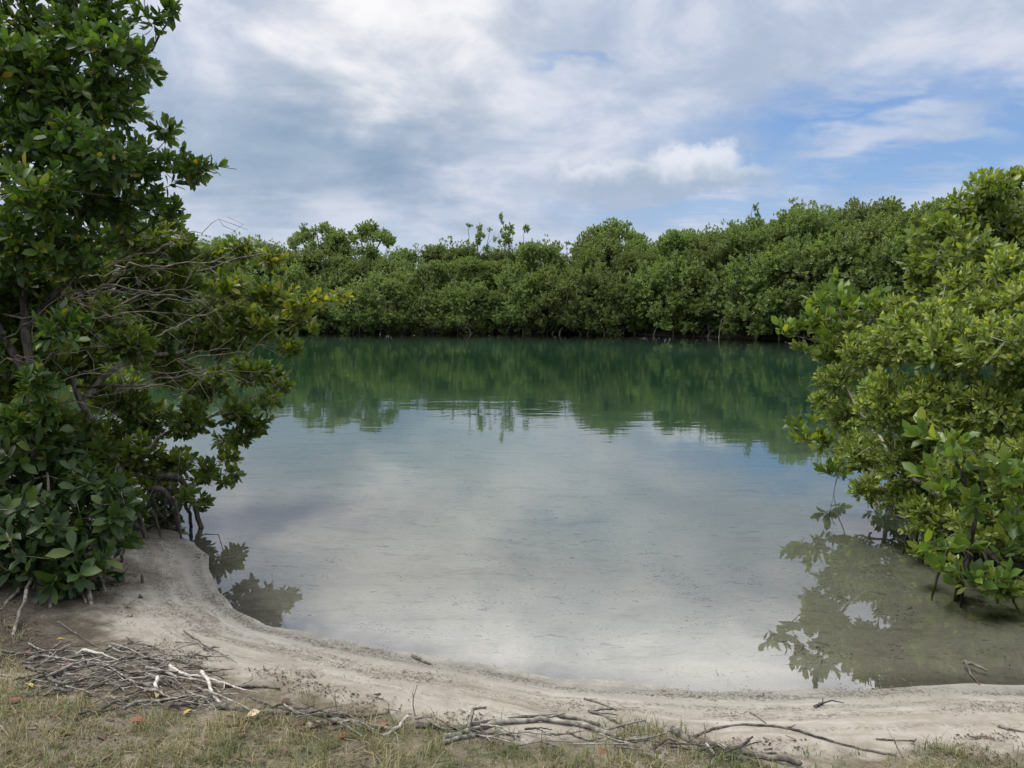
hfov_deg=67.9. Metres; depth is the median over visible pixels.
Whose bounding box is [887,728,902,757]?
dead stem
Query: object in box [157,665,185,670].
stick
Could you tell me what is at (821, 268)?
mangrove tree
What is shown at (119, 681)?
stick
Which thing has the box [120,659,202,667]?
stick
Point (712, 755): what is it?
twig
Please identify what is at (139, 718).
fallen leaf
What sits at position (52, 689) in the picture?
stick
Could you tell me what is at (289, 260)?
mangrove tree
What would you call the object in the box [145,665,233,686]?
stick
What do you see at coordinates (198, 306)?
mangrove tree
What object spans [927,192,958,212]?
mangrove tree
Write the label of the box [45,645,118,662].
stick
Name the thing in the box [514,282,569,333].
mangrove tree
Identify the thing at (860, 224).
mangrove tree
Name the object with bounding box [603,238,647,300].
mangrove tree
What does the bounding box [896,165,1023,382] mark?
mangrove tree
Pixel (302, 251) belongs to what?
mangrove tree
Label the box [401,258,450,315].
mangrove tree
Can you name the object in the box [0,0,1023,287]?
sky
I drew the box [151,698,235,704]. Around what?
stick
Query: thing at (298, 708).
twig
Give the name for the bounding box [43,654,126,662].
stick
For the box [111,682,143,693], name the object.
stick
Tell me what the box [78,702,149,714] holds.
stick
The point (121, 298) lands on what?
mangrove tree
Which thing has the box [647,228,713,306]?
mangrove tree
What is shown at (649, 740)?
twig
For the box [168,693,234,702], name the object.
stick
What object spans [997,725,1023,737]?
driftwood
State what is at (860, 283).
mangrove tree
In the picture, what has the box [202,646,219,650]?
stick
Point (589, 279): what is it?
mangrove tree
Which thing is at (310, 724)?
driftwood
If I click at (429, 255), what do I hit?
mangrove tree
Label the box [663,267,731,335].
mangrove tree
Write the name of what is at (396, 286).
mangrove tree
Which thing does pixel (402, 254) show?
mangrove tree
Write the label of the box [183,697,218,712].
stick
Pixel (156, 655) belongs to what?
stick
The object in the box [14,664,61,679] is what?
stick
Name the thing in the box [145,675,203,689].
stick
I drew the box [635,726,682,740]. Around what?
twig
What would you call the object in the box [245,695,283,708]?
twig
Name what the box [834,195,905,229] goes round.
mangrove tree
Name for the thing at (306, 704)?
dead stem
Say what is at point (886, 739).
driftwood
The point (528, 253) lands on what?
mangrove tree
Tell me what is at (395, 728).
driftwood
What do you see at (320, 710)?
twig
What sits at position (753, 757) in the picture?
twig
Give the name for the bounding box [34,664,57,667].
stick
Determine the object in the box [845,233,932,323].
mangrove tree
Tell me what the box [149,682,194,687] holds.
stick
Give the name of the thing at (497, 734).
twig
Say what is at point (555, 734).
twig
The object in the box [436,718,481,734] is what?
twig
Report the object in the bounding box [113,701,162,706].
stick
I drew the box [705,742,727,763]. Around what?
twig
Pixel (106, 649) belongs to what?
stick
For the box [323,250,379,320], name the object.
mangrove tree
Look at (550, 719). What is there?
driftwood
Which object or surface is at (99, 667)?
stick
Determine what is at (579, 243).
mangrove tree
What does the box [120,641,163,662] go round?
stick
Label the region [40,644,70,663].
stick
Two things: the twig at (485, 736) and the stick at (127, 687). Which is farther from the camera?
the stick at (127, 687)
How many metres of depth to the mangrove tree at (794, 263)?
33.58 m
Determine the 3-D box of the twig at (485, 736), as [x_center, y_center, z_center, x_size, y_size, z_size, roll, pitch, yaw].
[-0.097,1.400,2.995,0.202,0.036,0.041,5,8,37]
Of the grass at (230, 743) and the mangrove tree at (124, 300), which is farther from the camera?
the mangrove tree at (124, 300)
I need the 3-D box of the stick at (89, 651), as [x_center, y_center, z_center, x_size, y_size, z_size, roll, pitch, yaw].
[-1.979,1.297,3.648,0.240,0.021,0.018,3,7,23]
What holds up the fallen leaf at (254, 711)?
on the sand ground at (586, 502)
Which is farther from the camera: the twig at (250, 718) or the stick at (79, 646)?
the stick at (79, 646)
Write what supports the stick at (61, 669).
on the sand ground at (586, 502)
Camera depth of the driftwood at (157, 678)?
3.37 m
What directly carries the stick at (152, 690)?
on the stick
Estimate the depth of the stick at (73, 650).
3.72 m
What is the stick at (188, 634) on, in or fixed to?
on the sand ground at (586, 502)
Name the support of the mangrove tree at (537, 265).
on the sand ground at (586, 502)
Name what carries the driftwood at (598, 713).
on the sand ground at (586, 502)
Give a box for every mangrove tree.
[0,0,233,605]
[0,212,353,538]
[70,286,133,324]
[85,237,102,274]
[116,280,152,327]
[127,279,190,327]
[167,268,220,326]
[181,277,227,332]
[187,233,234,322]
[202,231,253,272]
[209,232,274,278]
[215,274,271,316]
[242,256,312,332]
[245,241,306,321]
[251,234,290,273]
[270,270,327,332]
[281,243,335,320]
[286,221,347,269]
[286,241,317,279]
[301,271,358,332]
[302,235,358,283]
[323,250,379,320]
[324,279,389,333]
[335,219,396,281]
[337,238,382,289]
[340,266,421,332]
[364,251,416,327]
[369,246,420,307]
[382,283,437,332]
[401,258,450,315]
[404,287,461,333]
[405,243,441,313]
[424,236,476,319]
[428,277,495,333]
[437,255,493,320]
[445,222,497,304]
[457,285,519,333]
[458,245,499,319]
[474,257,518,324]
[481,262,557,333]
[486,242,539,306]
[490,212,536,289]
[507,241,572,331]
[514,234,568,281]
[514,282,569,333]
[526,261,607,334]
[547,240,599,302]
[554,258,636,334]
[564,240,575,264]
[569,228,620,290]
[570,232,634,323]
[583,216,651,270]
[586,276,656,335]
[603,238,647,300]
[610,243,659,315]
[612,261,683,333]
[627,250,718,335]
[633,233,680,289]
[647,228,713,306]
[660,228,716,293]
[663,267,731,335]
[675,223,742,329]
[678,260,770,337]
[681,219,751,291]
[706,246,797,338]
[709,223,781,322]
[716,209,772,253]
[728,202,764,254]
[731,242,825,339]
[743,223,812,313]
[748,211,780,254]
[760,240,855,339]
[762,197,841,249]
[771,266,902,515]
[774,230,887,337]
[779,205,860,308]
[799,223,906,339]
[812,204,864,242]
[816,215,922,325]
[832,211,875,275]
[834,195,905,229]
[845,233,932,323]
[856,218,966,322]
[861,199,938,283]
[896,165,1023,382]
[896,232,967,333]
[902,406,1023,612]
[904,196,963,214]
[921,202,935,212]
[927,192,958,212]
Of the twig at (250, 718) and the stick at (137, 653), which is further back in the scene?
the stick at (137, 653)
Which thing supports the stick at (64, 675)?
on the sand ground at (586, 502)
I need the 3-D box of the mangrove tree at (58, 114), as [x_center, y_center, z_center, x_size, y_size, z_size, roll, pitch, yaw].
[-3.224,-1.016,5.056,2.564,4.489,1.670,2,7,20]
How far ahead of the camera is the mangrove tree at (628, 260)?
40.18 m
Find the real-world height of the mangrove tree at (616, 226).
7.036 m
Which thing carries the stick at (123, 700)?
on the sand ground at (586, 502)
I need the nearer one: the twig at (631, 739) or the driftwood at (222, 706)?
the twig at (631, 739)
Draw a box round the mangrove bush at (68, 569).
[0,421,154,634]
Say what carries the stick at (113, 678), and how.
on the sand ground at (586, 502)
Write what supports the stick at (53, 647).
on the sand ground at (586, 502)
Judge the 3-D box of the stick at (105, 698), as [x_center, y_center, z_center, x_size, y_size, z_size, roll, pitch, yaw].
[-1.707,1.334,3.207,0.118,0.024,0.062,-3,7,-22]
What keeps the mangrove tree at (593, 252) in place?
on the sand ground at (586, 502)
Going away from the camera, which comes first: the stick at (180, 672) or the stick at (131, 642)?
the stick at (180, 672)
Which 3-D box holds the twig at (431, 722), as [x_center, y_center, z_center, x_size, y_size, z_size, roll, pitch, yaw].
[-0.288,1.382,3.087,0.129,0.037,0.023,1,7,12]
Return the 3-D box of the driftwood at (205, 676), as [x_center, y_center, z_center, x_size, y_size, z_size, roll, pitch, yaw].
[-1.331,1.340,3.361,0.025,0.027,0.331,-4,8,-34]
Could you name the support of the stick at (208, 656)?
on the sand ground at (586, 502)
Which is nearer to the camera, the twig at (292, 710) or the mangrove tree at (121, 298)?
the twig at (292, 710)
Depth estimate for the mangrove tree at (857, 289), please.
31.05 m
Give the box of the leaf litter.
[0,525,1023,767]
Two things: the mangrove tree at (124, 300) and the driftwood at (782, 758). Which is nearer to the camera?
the driftwood at (782, 758)
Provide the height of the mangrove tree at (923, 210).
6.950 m
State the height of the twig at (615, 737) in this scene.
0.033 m
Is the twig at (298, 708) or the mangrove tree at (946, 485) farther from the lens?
the mangrove tree at (946, 485)
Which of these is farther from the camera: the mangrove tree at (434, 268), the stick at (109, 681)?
the mangrove tree at (434, 268)
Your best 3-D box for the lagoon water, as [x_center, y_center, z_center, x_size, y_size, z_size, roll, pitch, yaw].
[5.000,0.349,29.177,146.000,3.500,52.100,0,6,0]
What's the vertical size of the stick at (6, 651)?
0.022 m
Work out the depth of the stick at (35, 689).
3.26 m
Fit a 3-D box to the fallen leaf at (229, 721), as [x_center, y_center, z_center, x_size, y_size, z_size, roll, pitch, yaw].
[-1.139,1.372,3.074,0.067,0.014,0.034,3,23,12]
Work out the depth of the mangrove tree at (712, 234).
39.99 m
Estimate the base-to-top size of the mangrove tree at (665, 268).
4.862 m
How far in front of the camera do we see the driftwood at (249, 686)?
3.42 m
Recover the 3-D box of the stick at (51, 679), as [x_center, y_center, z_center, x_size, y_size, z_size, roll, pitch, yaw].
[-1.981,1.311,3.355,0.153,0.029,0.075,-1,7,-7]
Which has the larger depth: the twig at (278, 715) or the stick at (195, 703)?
the stick at (195, 703)
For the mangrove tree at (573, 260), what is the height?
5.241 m
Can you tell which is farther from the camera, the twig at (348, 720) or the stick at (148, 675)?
the stick at (148, 675)
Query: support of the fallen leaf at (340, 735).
on the sand ground at (586, 502)
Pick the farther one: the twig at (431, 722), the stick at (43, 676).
the stick at (43, 676)
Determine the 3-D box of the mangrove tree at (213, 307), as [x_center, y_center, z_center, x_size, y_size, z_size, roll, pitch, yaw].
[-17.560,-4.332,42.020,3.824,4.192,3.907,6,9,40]
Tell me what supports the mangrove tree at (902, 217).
on the sand ground at (586, 502)
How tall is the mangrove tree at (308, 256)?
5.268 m
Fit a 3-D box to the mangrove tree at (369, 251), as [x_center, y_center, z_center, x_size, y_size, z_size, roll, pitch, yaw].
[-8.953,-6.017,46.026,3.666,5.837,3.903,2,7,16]
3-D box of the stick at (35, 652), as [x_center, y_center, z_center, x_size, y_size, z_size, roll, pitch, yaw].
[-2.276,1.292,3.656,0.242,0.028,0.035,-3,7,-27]
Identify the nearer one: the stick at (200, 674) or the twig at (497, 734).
the twig at (497, 734)
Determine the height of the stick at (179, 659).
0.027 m
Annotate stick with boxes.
[0,649,71,662]
[9,648,67,656]
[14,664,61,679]
[16,685,54,690]
[17,654,93,684]
[20,661,74,662]
[20,683,49,693]
[22,664,61,676]
[28,643,57,656]
[31,674,54,682]
[32,676,106,681]
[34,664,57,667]
[35,641,69,652]
[37,670,116,691]
[38,647,117,656]
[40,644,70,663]
[42,655,127,680]
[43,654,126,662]
[43,692,66,695]
[44,681,67,695]
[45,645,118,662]
[47,651,115,675]
[47,676,84,684]
[53,673,87,692]
[55,640,112,653]
[57,620,142,665]
[59,666,130,681]
[62,670,100,676]
[62,680,98,690]
[71,665,128,672]
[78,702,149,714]
[82,648,117,660]
[83,692,107,703]
[87,661,166,684]
[87,662,154,690]
[87,678,154,687]
[89,671,120,680]
[91,698,122,704]
[95,685,129,691]
[96,664,182,693]
[100,678,119,685]
[100,689,169,709]
[104,677,139,696]
[105,646,131,650]
[106,682,156,690]
[106,695,127,697]
[108,645,178,663]
[111,643,188,672]
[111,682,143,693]
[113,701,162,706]
[114,660,196,682]
[115,641,145,650]
[117,705,141,713]
[118,656,201,662]
[119,643,198,662]
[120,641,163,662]
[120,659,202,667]
[122,694,209,709]
[123,674,195,706]
[125,689,143,695]
[126,637,194,656]
[129,669,211,672]
[136,655,204,661]
[143,665,227,675]
[144,686,197,699]
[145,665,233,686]
[145,672,216,709]
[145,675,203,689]
[148,661,222,678]
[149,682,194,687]
[150,660,167,667]
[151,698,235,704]
[157,653,192,666]
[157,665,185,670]
[168,663,257,692]
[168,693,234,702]
[169,668,238,693]
[169,702,206,708]
[173,655,233,671]
[175,641,212,652]
[176,679,252,702]
[183,630,236,662]
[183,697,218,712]
[194,653,228,656]
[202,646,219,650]
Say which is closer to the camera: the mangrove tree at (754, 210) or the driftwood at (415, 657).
the driftwood at (415, 657)
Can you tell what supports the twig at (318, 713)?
on the sand ground at (586, 502)
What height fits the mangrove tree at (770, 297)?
4.968 m
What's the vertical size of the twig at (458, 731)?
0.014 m
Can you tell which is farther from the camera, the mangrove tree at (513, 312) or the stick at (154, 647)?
the mangrove tree at (513, 312)
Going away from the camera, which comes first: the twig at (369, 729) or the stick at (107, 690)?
the twig at (369, 729)
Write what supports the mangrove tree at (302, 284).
on the sand ground at (586, 502)
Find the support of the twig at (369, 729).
on the sand ground at (586, 502)
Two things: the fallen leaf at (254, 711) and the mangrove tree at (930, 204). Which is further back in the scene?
the mangrove tree at (930, 204)
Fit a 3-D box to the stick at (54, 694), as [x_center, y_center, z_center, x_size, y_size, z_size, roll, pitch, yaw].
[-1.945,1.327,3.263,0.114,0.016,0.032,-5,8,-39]
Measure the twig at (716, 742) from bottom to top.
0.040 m
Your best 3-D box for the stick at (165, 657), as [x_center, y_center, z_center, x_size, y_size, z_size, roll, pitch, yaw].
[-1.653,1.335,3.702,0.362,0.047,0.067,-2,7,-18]
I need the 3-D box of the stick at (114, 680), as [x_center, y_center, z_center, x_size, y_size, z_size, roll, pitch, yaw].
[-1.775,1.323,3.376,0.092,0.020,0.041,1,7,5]
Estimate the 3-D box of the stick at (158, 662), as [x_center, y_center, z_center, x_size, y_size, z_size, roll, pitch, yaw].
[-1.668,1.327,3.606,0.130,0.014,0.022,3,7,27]
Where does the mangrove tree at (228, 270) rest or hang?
on the sand ground at (586, 502)
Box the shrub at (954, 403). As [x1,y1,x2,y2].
[806,243,1023,601]
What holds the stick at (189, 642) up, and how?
on the sand ground at (586, 502)
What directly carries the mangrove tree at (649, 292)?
on the sand ground at (586, 502)
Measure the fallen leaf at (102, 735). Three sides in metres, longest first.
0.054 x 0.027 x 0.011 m
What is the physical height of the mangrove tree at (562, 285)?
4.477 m
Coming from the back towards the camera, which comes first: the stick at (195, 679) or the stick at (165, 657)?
the stick at (165, 657)
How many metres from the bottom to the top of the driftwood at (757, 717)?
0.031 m
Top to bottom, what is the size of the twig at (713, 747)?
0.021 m
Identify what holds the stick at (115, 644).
on the sand ground at (586, 502)
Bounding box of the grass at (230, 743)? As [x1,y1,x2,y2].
[0,620,1023,767]
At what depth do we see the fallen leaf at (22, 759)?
2.75 m
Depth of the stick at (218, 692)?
3.33 m
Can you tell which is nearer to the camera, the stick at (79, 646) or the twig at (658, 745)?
the twig at (658, 745)
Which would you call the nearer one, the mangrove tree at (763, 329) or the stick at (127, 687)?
the stick at (127, 687)
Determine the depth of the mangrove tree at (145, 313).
41.85 m
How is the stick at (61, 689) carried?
on the sand ground at (586, 502)
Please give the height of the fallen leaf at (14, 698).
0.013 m
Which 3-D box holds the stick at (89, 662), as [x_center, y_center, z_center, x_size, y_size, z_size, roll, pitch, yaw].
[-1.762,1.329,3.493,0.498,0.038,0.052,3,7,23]
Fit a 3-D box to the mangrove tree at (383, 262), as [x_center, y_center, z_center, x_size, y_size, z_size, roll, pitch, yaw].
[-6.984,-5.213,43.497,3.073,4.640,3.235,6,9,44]
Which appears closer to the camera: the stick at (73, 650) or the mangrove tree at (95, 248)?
the stick at (73, 650)
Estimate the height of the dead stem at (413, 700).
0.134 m
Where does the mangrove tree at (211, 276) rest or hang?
on the sand ground at (586, 502)
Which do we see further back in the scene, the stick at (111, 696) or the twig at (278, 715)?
the stick at (111, 696)
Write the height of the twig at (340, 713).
0.031 m
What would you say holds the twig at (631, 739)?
on the sand ground at (586, 502)
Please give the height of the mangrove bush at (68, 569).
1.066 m
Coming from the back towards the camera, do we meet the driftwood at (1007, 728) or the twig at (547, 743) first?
the driftwood at (1007, 728)
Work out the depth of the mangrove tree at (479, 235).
44.21 m
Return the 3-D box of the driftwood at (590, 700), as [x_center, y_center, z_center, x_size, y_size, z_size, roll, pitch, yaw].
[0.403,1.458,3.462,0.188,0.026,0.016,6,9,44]
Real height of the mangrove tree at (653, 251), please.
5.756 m
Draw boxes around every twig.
[204,689,253,710]
[226,711,272,723]
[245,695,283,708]
[268,712,290,719]
[283,703,304,715]
[284,707,302,719]
[293,705,313,709]
[296,709,342,717]
[305,706,340,717]
[308,711,328,722]
[325,711,378,729]
[338,719,377,730]
[342,718,397,742]
[426,717,454,728]
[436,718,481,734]
[442,729,483,734]
[449,726,489,735]
[470,731,509,741]
[480,723,520,740]
[495,732,518,736]
[516,738,572,746]
[518,730,565,739]
[524,727,551,732]
[540,740,559,755]
[548,724,585,735]
[567,731,603,742]
[573,743,629,744]
[598,733,630,743]
[606,726,640,739]
[610,735,624,740]
[614,744,640,750]
[625,738,654,750]
[630,739,672,746]
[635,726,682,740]
[653,738,683,749]
[666,741,714,752]
[698,745,744,755]
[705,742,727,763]
[706,741,761,758]
[709,739,725,748]
[729,753,767,758]
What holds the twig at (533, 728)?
on the sand ground at (586, 502)
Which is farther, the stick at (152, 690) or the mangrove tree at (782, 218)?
the mangrove tree at (782, 218)
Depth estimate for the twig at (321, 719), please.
3.07 m
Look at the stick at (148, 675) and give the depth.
3.45 m
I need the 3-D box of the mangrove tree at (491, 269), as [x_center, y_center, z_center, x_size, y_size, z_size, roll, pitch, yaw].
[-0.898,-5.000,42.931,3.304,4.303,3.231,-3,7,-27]
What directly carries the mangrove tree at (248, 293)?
on the sand ground at (586, 502)
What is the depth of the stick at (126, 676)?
3.35 m
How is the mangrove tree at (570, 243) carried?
on the sand ground at (586, 502)
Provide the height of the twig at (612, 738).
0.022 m
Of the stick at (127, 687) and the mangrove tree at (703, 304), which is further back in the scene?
the mangrove tree at (703, 304)
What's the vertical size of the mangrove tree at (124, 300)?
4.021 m
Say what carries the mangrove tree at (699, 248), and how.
on the sand ground at (586, 502)
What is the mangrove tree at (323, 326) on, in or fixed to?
on the sand ground at (586, 502)
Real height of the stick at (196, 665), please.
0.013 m
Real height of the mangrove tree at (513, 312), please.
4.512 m
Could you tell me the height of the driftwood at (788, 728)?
0.080 m
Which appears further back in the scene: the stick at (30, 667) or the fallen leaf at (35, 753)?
the stick at (30, 667)
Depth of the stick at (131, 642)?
3.86 m
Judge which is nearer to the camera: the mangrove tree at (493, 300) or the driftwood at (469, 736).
the driftwood at (469, 736)
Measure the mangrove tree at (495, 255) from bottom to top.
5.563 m
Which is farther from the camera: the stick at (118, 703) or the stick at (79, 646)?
the stick at (79, 646)
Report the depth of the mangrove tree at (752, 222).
39.98 m
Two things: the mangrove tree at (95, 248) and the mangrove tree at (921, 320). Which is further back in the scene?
the mangrove tree at (95, 248)
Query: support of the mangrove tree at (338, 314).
on the sand ground at (586, 502)
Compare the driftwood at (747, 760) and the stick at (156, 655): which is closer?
the driftwood at (747, 760)
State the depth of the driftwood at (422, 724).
3.16 m
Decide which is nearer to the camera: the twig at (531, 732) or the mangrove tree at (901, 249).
the twig at (531, 732)
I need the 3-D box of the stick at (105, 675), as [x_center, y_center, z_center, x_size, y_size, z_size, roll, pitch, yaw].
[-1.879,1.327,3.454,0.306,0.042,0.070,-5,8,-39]
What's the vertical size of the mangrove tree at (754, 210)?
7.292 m
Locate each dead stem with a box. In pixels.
[300,697,307,719]
[386,702,395,725]
[412,685,416,715]
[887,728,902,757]
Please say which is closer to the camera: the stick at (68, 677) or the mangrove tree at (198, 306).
the stick at (68, 677)
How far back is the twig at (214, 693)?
3.25 m
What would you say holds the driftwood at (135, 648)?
on the sand ground at (586, 502)
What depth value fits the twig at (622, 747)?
2.92 m
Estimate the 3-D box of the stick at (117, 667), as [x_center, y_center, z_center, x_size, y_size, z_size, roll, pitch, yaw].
[-1.676,1.333,3.456,0.581,0.029,0.062,3,7,26]
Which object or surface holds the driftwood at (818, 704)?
on the sand ground at (586, 502)
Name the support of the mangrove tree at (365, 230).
on the sand ground at (586, 502)
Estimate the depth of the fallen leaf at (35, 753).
2.79 m
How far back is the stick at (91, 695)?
3.26 m
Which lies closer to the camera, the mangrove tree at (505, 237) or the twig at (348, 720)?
the twig at (348, 720)
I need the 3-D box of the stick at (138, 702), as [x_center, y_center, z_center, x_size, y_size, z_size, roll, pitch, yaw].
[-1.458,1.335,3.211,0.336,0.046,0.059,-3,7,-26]
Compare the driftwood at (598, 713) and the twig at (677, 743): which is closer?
the twig at (677, 743)
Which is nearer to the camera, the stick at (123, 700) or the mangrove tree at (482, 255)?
the stick at (123, 700)
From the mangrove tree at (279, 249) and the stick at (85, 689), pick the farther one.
the mangrove tree at (279, 249)
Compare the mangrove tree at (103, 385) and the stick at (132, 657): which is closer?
the stick at (132, 657)
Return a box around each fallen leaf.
[6,697,22,701]
[18,757,27,764]
[30,750,41,756]
[97,733,105,739]
[130,716,146,721]
[224,719,235,724]
[247,709,259,716]
[337,732,350,737]
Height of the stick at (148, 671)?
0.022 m
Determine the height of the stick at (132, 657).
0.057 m
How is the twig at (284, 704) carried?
on the sand ground at (586, 502)
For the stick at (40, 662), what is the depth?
3.59 m
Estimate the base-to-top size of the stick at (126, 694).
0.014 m
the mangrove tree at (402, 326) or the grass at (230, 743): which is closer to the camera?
the grass at (230, 743)
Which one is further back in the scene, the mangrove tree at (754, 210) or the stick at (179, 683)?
the mangrove tree at (754, 210)
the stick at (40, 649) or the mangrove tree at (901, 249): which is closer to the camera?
the stick at (40, 649)
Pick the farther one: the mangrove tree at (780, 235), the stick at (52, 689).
the mangrove tree at (780, 235)
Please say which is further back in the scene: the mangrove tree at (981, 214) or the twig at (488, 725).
the mangrove tree at (981, 214)
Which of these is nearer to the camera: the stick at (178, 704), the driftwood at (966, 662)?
the stick at (178, 704)
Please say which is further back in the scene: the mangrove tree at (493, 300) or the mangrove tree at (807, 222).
the mangrove tree at (493, 300)
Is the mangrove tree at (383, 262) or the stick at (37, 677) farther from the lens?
the mangrove tree at (383, 262)
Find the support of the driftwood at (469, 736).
on the sand ground at (586, 502)
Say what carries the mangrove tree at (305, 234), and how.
on the sand ground at (586, 502)
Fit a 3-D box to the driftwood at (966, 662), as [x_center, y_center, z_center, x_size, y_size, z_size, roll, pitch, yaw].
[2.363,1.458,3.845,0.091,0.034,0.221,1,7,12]
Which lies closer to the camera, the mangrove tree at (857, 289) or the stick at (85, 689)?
the stick at (85, 689)
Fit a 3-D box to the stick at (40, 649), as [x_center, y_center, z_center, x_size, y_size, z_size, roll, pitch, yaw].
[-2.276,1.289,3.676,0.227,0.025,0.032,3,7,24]
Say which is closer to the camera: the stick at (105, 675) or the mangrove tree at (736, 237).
the stick at (105, 675)
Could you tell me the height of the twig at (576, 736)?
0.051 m
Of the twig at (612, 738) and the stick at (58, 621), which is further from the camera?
the stick at (58, 621)
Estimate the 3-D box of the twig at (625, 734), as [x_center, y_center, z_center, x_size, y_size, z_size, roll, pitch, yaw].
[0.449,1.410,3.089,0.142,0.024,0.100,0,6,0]
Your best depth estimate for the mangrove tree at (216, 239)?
45.14 m
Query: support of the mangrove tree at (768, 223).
on the sand ground at (586, 502)
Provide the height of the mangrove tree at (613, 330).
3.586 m
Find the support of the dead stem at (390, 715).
on the sand ground at (586, 502)
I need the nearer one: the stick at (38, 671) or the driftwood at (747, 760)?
the driftwood at (747, 760)
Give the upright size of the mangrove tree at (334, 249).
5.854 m
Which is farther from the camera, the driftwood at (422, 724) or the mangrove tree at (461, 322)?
the mangrove tree at (461, 322)
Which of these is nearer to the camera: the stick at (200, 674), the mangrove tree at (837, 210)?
the stick at (200, 674)
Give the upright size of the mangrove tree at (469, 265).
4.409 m
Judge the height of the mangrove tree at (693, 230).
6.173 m
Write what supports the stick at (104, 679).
on the sand ground at (586, 502)
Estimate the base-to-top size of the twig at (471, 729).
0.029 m
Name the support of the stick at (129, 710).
on the sand ground at (586, 502)
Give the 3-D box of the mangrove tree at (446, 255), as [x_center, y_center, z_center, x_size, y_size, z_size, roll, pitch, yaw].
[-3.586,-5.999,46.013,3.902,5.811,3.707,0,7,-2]
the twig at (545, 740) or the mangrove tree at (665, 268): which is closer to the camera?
the twig at (545, 740)
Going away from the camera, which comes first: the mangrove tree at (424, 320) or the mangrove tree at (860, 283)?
the mangrove tree at (860, 283)
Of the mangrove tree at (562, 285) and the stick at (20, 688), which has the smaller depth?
the stick at (20, 688)
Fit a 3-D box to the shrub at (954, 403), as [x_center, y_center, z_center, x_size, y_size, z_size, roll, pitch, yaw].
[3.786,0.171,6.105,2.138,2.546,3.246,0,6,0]
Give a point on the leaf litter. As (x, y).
(748, 689)
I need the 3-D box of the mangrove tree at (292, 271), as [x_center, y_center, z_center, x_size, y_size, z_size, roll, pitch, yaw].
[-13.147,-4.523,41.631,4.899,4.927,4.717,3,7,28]
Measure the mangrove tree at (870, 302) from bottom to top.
2.538 m
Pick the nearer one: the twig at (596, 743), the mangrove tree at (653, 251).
the twig at (596, 743)
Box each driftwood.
[125,644,164,669]
[153,675,160,694]
[200,669,221,702]
[214,702,388,723]
[225,684,279,688]
[305,717,392,735]
[382,715,409,737]
[411,654,430,664]
[415,713,599,738]
[439,729,520,744]
[441,706,645,745]
[584,698,615,709]
[588,708,625,727]
[670,726,802,765]
[690,735,770,767]
[693,723,896,755]
[749,712,765,723]
[813,698,843,707]
[876,738,914,741]
[962,659,987,683]
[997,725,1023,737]
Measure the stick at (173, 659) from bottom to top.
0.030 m
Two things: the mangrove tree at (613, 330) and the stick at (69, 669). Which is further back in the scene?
the mangrove tree at (613, 330)

